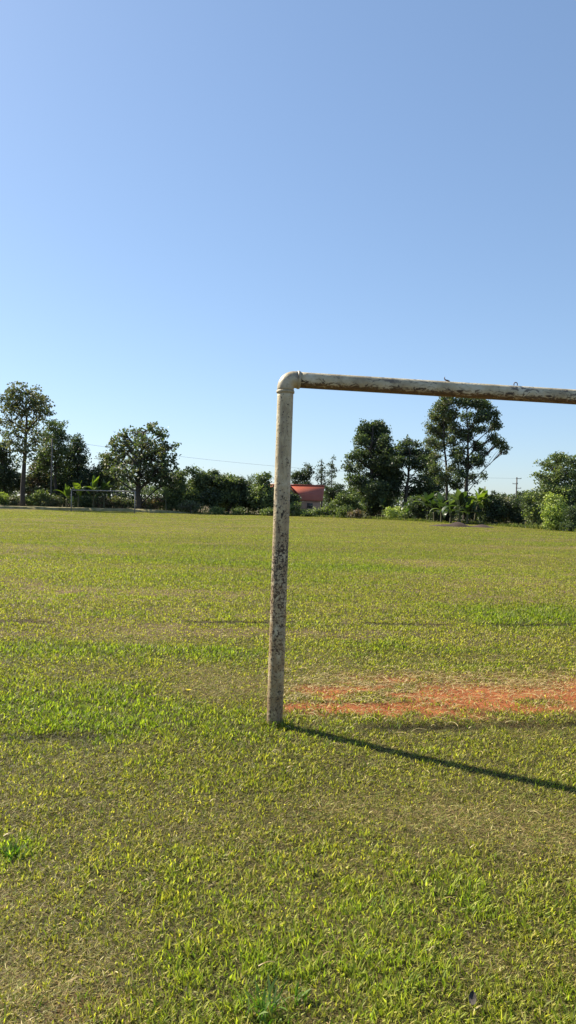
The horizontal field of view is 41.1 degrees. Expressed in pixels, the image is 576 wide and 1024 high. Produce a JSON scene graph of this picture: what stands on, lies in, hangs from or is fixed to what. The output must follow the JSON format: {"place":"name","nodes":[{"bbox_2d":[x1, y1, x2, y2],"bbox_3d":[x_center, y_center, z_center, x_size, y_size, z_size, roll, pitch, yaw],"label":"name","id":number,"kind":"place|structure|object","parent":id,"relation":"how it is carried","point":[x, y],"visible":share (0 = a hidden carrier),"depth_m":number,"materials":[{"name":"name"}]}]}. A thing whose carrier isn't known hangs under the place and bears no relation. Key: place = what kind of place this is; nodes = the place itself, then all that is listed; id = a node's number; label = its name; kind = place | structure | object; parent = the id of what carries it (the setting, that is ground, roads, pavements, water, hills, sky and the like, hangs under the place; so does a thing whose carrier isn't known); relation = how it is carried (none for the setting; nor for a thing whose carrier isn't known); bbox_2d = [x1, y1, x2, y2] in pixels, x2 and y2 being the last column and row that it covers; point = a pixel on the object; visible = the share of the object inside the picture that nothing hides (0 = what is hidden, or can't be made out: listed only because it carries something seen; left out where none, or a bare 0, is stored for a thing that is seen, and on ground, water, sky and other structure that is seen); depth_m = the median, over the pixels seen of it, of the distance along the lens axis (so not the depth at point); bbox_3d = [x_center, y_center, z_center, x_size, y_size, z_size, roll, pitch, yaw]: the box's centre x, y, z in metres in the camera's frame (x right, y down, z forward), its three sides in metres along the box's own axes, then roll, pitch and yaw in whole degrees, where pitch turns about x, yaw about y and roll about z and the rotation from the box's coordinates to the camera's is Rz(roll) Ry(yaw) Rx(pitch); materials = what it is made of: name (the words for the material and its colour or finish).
{"place":"outdoors","nodes":[
{"label":"outdoors","id":0,"kind":"place"},
{"bbox_2d":[0,505,206,513],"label":"grass bank","id":1,"kind":"structure","parent":0,"point":[89,509],"depth_m":94.75,"materials":[{"name":"green plant"}]},
{"bbox_2d":[58,484,73,506],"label":"banana plant","id":2,"kind":"object","parent":1,"relation":"on","point":[67,491],"visible":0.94,"depth_m":95.86,"materials":[{"name":"green plant"}]},
{"bbox_2d":[70,482,88,507],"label":"banana plant","id":3,"kind":"object","parent":1,"relation":"on","point":[76,485],"visible":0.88,"depth_m":96.40,"materials":[{"name":"green plant"}]},
{"bbox_2d":[82,474,100,507],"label":"banana plant","id":4,"kind":"object","parent":1,"relation":"on","point":[93,484],"visible":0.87,"depth_m":96.50,"materials":[{"name":"green plant"}]},
{"bbox_2d":[94,479,118,507],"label":"banana plant","id":5,"kind":"object","parent":1,"relation":"on","point":[105,485],"visible":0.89,"depth_m":96.62,"materials":[{"name":"green plant"}]},
{"bbox_2d":[56,439,416,475],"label":"overhead wire","id":6,"kind":"object","parent":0,"point":[216,460],"visible":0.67,"depth_m":125.05,"materials":[{"name":"black metal"}]},
{"bbox_2d":[0,499,575,1023],"bbox_3d":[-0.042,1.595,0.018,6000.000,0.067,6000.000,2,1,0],"label":"playing field","id":7,"kind":"structure","parent":0,"point":[360,709],"depth_m":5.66,"materials":[{"name":"green plant"}]},
{"bbox_2d":[0,491,9,505],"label":"shrub","id":8,"kind":"object","parent":7,"relation":"on","point":[3,498],"visible":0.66,"depth_m":97.95,"materials":[{"name":"green plant"}]},
{"bbox_2d":[0,494,25,505],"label":"shrub","id":9,"kind":"object","parent":7,"relation":"on","point":[13,500],"visible":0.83,"depth_m":97.71,"materials":[{"name":"green plant"}]},
{"bbox_2d":[0,439,28,496],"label":"tree","id":10,"kind":"object","parent":7,"relation":"on","point":[10,481],"visible":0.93,"depth_m":103.56,"materials":[{"name":"green plant"}]},
{"bbox_2d":[0,839,32,860],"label":"grass tuft","id":11,"kind":"object","parent":7,"relation":"on","point":[12,853],"visible":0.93,"depth_m":3.36,"materials":[{"name":"green plant"}]},
{"bbox_2d":[0,381,56,505],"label":"tree","id":12,"kind":"object","parent":7,"relation":"on","point":[33,403],"visible":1,"depth_m":95.47,"materials":[{"name":"green plant"}]},
{"bbox_2d":[17,460,53,497],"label":"tree","id":13,"kind":"object","parent":7,"relation":"on","point":[37,479],"visible":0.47,"depth_m":105.02,"materials":[{"name":"green plant"}]},
{"bbox_2d":[25,489,51,505],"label":"shrub","id":14,"kind":"object","parent":7,"relation":"on","point":[35,498],"visible":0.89,"depth_m":98.15,"materials":[{"name":"green plant"}]},
{"bbox_2d":[37,494,64,506],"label":"shrub","id":15,"kind":"object","parent":7,"relation":"on","point":[52,501],"visible":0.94,"depth_m":97.78,"materials":[{"name":"green plant"}]},
{"bbox_2d":[50,439,52,495],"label":"utility pole","id":16,"kind":"object","parent":7,"relation":"on","point":[51,467],"visible":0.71,"depth_m":99.38,"materials":[{"name":"grey concrete"}]},
{"bbox_2d":[31,417,75,506],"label":"tree","id":17,"kind":"object","parent":7,"relation":"on","point":[44,456],"visible":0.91,"depth_m":102.06,"materials":[{"name":"green plant"}]},
{"bbox_2d":[42,472,92,506],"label":"tree","id":18,"kind":"object","parent":7,"relation":"on","point":[83,481],"visible":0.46,"depth_m":103.22,"materials":[{"name":"green plant"}]},
{"bbox_2d":[57,433,91,500],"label":"tree","id":19,"kind":"object","parent":7,"relation":"on","point":[77,458],"visible":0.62,"depth_m":104.83,"materials":[{"name":"green plant"}]},
{"bbox_2d":[69,494,94,507],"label":"shrub","id":20,"kind":"object","parent":7,"relation":"on","point":[84,501],"visible":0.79,"depth_m":97.94,"materials":[{"name":"green plant"}]},
{"bbox_2d":[74,463,106,498],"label":"tree","id":21,"kind":"object","parent":7,"relation":"on","point":[88,470],"visible":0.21,"depth_m":104.57,"materials":[{"name":"green plant"}]},
{"bbox_2d":[89,496,113,507],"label":"shrub","id":22,"kind":"object","parent":7,"relation":"on","point":[98,502],"visible":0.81,"depth_m":97.94,"materials":[{"name":"green plant"}]},
{"bbox_2d":[71,490,135,512],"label":"football goal","id":23,"kind":"object","parent":7,"relation":"on","point":[105,490],"visible":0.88,"depth_m":86.79,"materials":[{"name":"grey metal"}]},
{"bbox_2d":[91,450,131,507],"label":"tree","id":24,"kind":"object","parent":7,"relation":"on","point":[112,483],"visible":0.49,"depth_m":102.84,"materials":[{"name":"green plant"}]},
{"bbox_2d":[110,495,135,507],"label":"shrub","id":25,"kind":"object","parent":7,"relation":"on","point":[118,502],"visible":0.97,"depth_m":98.41,"materials":[{"name":"green plant"}]},
{"bbox_2d":[99,421,181,508],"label":"tree","id":26,"kind":"object","parent":7,"relation":"on","point":[159,473],"visible":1,"depth_m":97.72,"materials":[{"name":"green plant"}]},
{"bbox_2d":[142,496,164,509],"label":"shrub","id":27,"kind":"object","parent":7,"relation":"on","point":[154,503],"visible":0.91,"depth_m":98.18,"materials":[{"name":"green plant"}]},
{"bbox_2d":[157,488,175,509],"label":"banana plant","id":28,"kind":"object","parent":7,"relation":"on","point":[165,493],"visible":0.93,"depth_m":96.23,"materials":[{"name":"green plant"}]},
{"bbox_2d":[160,498,183,510],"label":"shrub","id":29,"kind":"object","parent":7,"relation":"on","point":[171,506],"visible":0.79,"depth_m":98.03,"materials":[{"name":"green plant"}]},
{"bbox_2d":[159,467,190,510],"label":"shrub","id":30,"kind":"object","parent":7,"relation":"on","point":[175,492],"visible":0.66,"depth_m":98.98,"materials":[{"name":"green plant"}]},
{"bbox_2d":[176,499,205,513],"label":"shrub","id":31,"kind":"object","parent":7,"relation":"on","point":[186,506],"visible":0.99,"depth_m":94.30,"materials":[{"name":"green plant"}]},
{"bbox_2d":[179,463,209,507],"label":"tree","id":32,"kind":"object","parent":7,"relation":"on","point":[190,491],"visible":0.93,"depth_m":97.21,"materials":[{"name":"green plant"}]},
{"bbox_2d":[193,469,230,508],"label":"tree","id":33,"kind":"object","parent":7,"relation":"on","point":[213,481],"visible":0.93,"depth_m":97.09,"materials":[{"name":"green plant"}]},
{"bbox_2d":[209,505,226,513],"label":"shrub","id":34,"kind":"object","parent":7,"relation":"on","point":[215,510],"visible":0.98,"depth_m":93.59,"materials":[{"name":"green plant"}]},
{"bbox_2d":[209,472,243,512],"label":"tree","id":35,"kind":"object","parent":7,"relation":"on","point":[224,491],"visible":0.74,"depth_m":97.60,"materials":[{"name":"green plant"}]},
{"bbox_2d":[230,506,245,514],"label":"shrub","id":36,"kind":"object","parent":7,"relation":"on","point":[236,511],"visible":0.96,"depth_m":93.44,"materials":[{"name":"green plant"}]},
{"bbox_2d":[226,476,258,513],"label":"shrub","id":37,"kind":"object","parent":7,"relation":"on","point":[241,485],"visible":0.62,"depth_m":97.68,"materials":[{"name":"green plant"}]},
{"bbox_2d":[240,473,255,513],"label":"palm tree","id":38,"kind":"object","parent":7,"relation":"on","point":[249,478],"visible":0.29,"depth_m":100.82,"materials":[{"name":"green plant"}]},
{"bbox_2d":[244,471,273,512],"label":"tree","id":39,"kind":"object","parent":7,"relation":"on","point":[260,493],"visible":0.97,"depth_m":96.04,"materials":[{"name":"green plant"}]},
{"bbox_2d":[232,972,294,1023],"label":"grass tuft","id":40,"kind":"object","parent":7,"relation":"on","point":[263,1005],"visible":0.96,"depth_m":2.37,"materials":[{"name":"green plant"}]},
{"bbox_2d":[259,507,273,515],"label":"shrub","id":41,"kind":"object","parent":7,"relation":"on","point":[267,511],"visible":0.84,"depth_m":93.25,"materials":[{"name":"green plant"}]},
{"bbox_2d":[252,713,294,730],"bbox_3d":[-0.099,1.475,5.415,0.314,0.078,0.322,2,1,0],"label":"grass tuft","id":42,"kind":"object","parent":7,"relation":"on","point":[282,723],"visible":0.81,"depth_m":5.37,"materials":[{"name":"green plant"}]},
{"bbox_2d":[7,485,546,523],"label":"undergrowth","id":43,"kind":"object","parent":7,"relation":"on","point":[142,491],"visible":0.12,"depth_m":101.50,"materials":[{"name":"green plant"}]},
{"bbox_2d":[0,471,572,512],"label":"wood","id":44,"kind":"object","parent":7,"relation":"on","point":[152,487],"visible":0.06,"depth_m":158.86,"materials":[{"name":"green plant"}]},
{"bbox_2d":[272,488,304,507],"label":"shrub","id":45,"kind":"object","parent":7,"relation":"on","point":[293,498],"visible":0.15,"depth_m":98.08,"materials":[{"name":"green plant"}]},
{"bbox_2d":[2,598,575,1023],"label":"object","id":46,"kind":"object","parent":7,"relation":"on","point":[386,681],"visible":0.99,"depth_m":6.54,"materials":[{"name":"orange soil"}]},
{"bbox_2d":[275,981,310,1008],"bbox_3d":[0.026,1.521,2.407,0.136,0.070,0.065,1,1,-36],"label":"grass tuft","id":47,"kind":"object","parent":7,"relation":"on","point":[298,995],"visible":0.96,"depth_m":2.43,"materials":[{"name":"green plant"}]},
{"bbox_2d":[270,484,324,509],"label":"house","id":48,"kind":"structure","parent":7,"relation":"on","point":[312,495],"depth_m":122.98,"materials":[{"name":"red tile"}]},
{"bbox_2d":[289,501,312,515],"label":"shrub","id":49,"kind":"object","parent":7,"relation":"on","point":[294,509],"visible":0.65,"depth_m":94.94,"materials":[{"name":"green plant"}]},
{"bbox_2d":[290,462,315,484],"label":"tree","id":50,"kind":"object","parent":7,"relation":"on","point":[299,477],"visible":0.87,"depth_m":149.65,"materials":[{"name":"green plant"}]},
{"bbox_2d":[299,505,325,515],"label":"shrub","id":51,"kind":"object","parent":7,"relation":"on","point":[316,512],"visible":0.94,"depth_m":94.63,"materials":[{"name":"green plant"}]},
{"bbox_2d":[313,459,327,507],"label":"tree","id":52,"kind":"object","parent":7,"relation":"on","point":[321,470],"visible":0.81,"depth_m":149.76,"materials":[{"name":"green plant"}]},
{"bbox_2d":[87,507,575,531],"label":"tall weeds","id":53,"kind":"object","parent":7,"relation":"on","point":[532,526],"visible":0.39,"depth_m":81.35,"materials":[{"name":"green plant"}]},
{"bbox_2d":[324,456,339,486],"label":"tree","id":54,"kind":"object","parent":7,"relation":"on","point":[331,472],"visible":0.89,"depth_m":151.85,"materials":[{"name":"green plant"}]},
{"bbox_2d":[321,496,343,515],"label":"shrub","id":55,"kind":"object","parent":7,"relation":"on","point":[331,506],"visible":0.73,"depth_m":95.14,"materials":[{"name":"green plant"}]},
{"bbox_2d":[323,480,346,503],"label":"tree","id":56,"kind":"object","parent":7,"relation":"on","point":[331,493],"visible":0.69,"depth_m":129.78,"materials":[{"name":"green plant"}]},
{"bbox_2d":[333,490,365,517],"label":"shrub","id":57,"kind":"object","parent":7,"relation":"on","point":[348,502],"visible":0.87,"depth_m":93.63,"materials":[{"name":"green plant"}]},
{"bbox_2d":[346,508,367,517],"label":"shrub","id":58,"kind":"object","parent":7,"relation":"on","point":[356,513],"visible":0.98,"depth_m":90.52,"materials":[{"name":"brown plant"}]},
{"bbox_2d":[340,418,403,516],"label":"tree","id":59,"kind":"object","parent":7,"relation":"on","point":[372,437],"visible":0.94,"depth_m":97.11,"materials":[{"name":"green plant"}]},
{"bbox_2d":[376,497,387,516],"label":"banana plant","id":60,"kind":"object","parent":7,"relation":"on","point":[382,503],"visible":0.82,"depth_m":93.98,"materials":[{"name":"green plant"}]},
{"bbox_2d":[381,506,406,517],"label":"shrub","id":61,"kind":"object","parent":7,"relation":"on","point":[393,512],"visible":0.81,"depth_m":89.36,"materials":[{"name":"green plant"}]},
{"bbox_2d":[396,510,418,519],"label":"shrub","id":62,"kind":"object","parent":7,"relation":"on","point":[402,514],"visible":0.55,"depth_m":87.64,"materials":[{"name":"green plant"}]},
{"bbox_2d":[401,495,420,518],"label":"banana plant","id":63,"kind":"object","parent":7,"relation":"on","point":[407,509],"visible":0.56,"depth_m":86.57,"materials":[{"name":"green plant"}]},
{"bbox_2d":[384,434,444,506],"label":"tree","id":64,"kind":"object","parent":7,"relation":"on","point":[411,456],"visible":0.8,"depth_m":95.72,"materials":[{"name":"green plant"}]},
{"bbox_2d":[407,493,434,519],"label":"shrub","id":65,"kind":"object","parent":7,"relation":"on","point":[420,511],"visible":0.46,"depth_m":85.97,"materials":[{"name":"green plant"}]},
{"bbox_2d":[267,371,575,727],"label":"football goal","id":66,"kind":"object","parent":7,"relation":"on","point":[288,382],"visible":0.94,"depth_m":5.39,"materials":[{"name":"paint"}]},
{"bbox_2d":[412,492,438,519],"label":"banana plant","id":67,"kind":"object","parent":7,"relation":"on","point":[425,500],"visible":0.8,"depth_m":83.69,"materials":[{"name":"green plant"}]},
{"bbox_2d":[426,499,439,520],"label":"banana plant","id":68,"kind":"object","parent":7,"relation":"on","point":[432,504],"visible":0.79,"depth_m":81.75,"materials":[{"name":"green plant"}]},
{"bbox_2d":[430,491,450,520],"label":"banana plant","id":69,"kind":"object","parent":7,"relation":"on","point":[440,500],"visible":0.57,"depth_m":79.89,"materials":[{"name":"green plant"}]},
{"bbox_2d":[425,491,457,521],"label":"shrub","id":70,"kind":"object","parent":7,"relation":"on","point":[430,516],"visible":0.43,"depth_m":83.75,"materials":[{"name":"green plant"}]},
{"bbox_2d":[421,396,464,521],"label":"eucalyptus tree","id":71,"kind":"object","parent":7,"relation":"on","point":[446,416],"visible":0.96,"depth_m":83.10,"materials":[{"name":"green plant"}]},
{"bbox_2d":[437,496,461,522],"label":"banana plant","id":72,"kind":"object","parent":7,"relation":"on","point":[451,508],"visible":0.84,"depth_m":76.78,"materials":[{"name":"green plant"}]},
{"bbox_2d":[442,489,476,521],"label":"banana plant","id":73,"kind":"object","parent":7,"relation":"on","point":[458,498],"visible":0.94,"depth_m":74.75,"materials":[{"name":"green plant"}]},
{"bbox_2d":[429,522,493,527],"bbox_3d":[14.586,1.077,63.862,5.800,0.475,2.000,2,1,0],"label":"earth heap","id":74,"kind":"object","parent":7,"relation":"on","point":[457,524],"visible":0.81,"depth_m":63.34,"materials":[{"name":"soil"}]},
{"bbox_2d":[454,495,481,520],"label":"shrub","id":75,"kind":"object","parent":7,"relation":"on","point":[470,515],"visible":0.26,"depth_m":81.06,"materials":[{"name":"green plant"}]},
{"bbox_2d":[457,496,479,523],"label":"banana plant","id":76,"kind":"object","parent":7,"relation":"on","point":[468,507],"visible":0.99,"depth_m":73.96,"materials":[{"name":"green plant"}]},
{"bbox_2d":[469,990,475,1005],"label":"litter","id":77,"kind":"object","parent":7,"relation":"on","point":[472,998],"visible":1,"depth_m":2.41,"materials":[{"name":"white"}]},
{"bbox_2d":[467,488,489,520],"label":"banana plant","id":78,"kind":"object","parent":7,"relation":"on","point":[480,496],"visible":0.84,"depth_m":75.42,"materials":[{"name":"green plant"}]},
{"bbox_2d":[468,487,494,512],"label":"banana plant","id":79,"kind":"object","parent":7,"relation":"on","point":[484,490],"visible":0.5,"depth_m":76.49,"materials":[{"name":"green plant"}]},
{"bbox_2d":[451,397,512,519],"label":"eucalyptus tree","id":80,"kind":"object","parent":7,"relation":"on","point":[484,412],"visible":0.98,"depth_m":81.67,"materials":[{"name":"green plant"}]},
{"bbox_2d":[476,491,509,523],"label":"shrub","id":81,"kind":"object","parent":7,"relation":"on","point":[496,510],"visible":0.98,"depth_m":75.78,"materials":[{"name":"green plant"}]},
{"bbox_2d":[494,495,515,523],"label":"shrub","id":82,"kind":"object","parent":7,"relation":"on","point":[507,503],"visible":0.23,"depth_m":77.40,"materials":[{"name":"green plant"}]},
{"bbox_2d":[506,494,525,524],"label":"shrub","id":83,"kind":"object","parent":7,"relation":"on","point":[515,508],"visible":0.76,"depth_m":75.64,"materials":[{"name":"green plant"}]},
{"bbox_2d":[512,490,529,498],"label":"tree","id":84,"kind":"object","parent":7,"relation":"on","point":[518,492],"visible":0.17,"depth_m":94.05,"materials":[{"name":"green plant"}]},
{"bbox_2d":[520,488,546,525],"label":"shrub","id":85,"kind":"object","parent":7,"relation":"on","point":[531,514],"visible":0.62,"depth_m":70.95,"materials":[{"name":"green plant"}]},
{"bbox_2d":[527,450,575,510],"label":"tree","id":86,"kind":"object","parent":7,"relation":"on","point":[549,481],"visible":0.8,"depth_m":62.89,"materials":[{"name":"green plant"}]},
{"bbox_2d":[538,491,567,529],"bbox_3d":[21.188,0.020,60.376,2.998,3.320,2.784,2,1,0],"label":"shrub","id":87,"kind":"object","parent":7,"relation":"on","point":[553,515],"visible":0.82,"depth_m":60.03,"materials":[{"name":"green plant"}]},
{"bbox_2d":[557,505,575,530],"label":"shrub","id":88,"kind":"object","parent":7,"relation":"on","point":[570,519],"visible":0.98,"depth_m":58.06,"materials":[{"name":"green plant"}]},
{"bbox_2d":[0,0,575,505],"label":"sky","id":89,"kind":"structure","parent":0,"point":[204,204],"materials":[{"name":"blue"}]}
]}

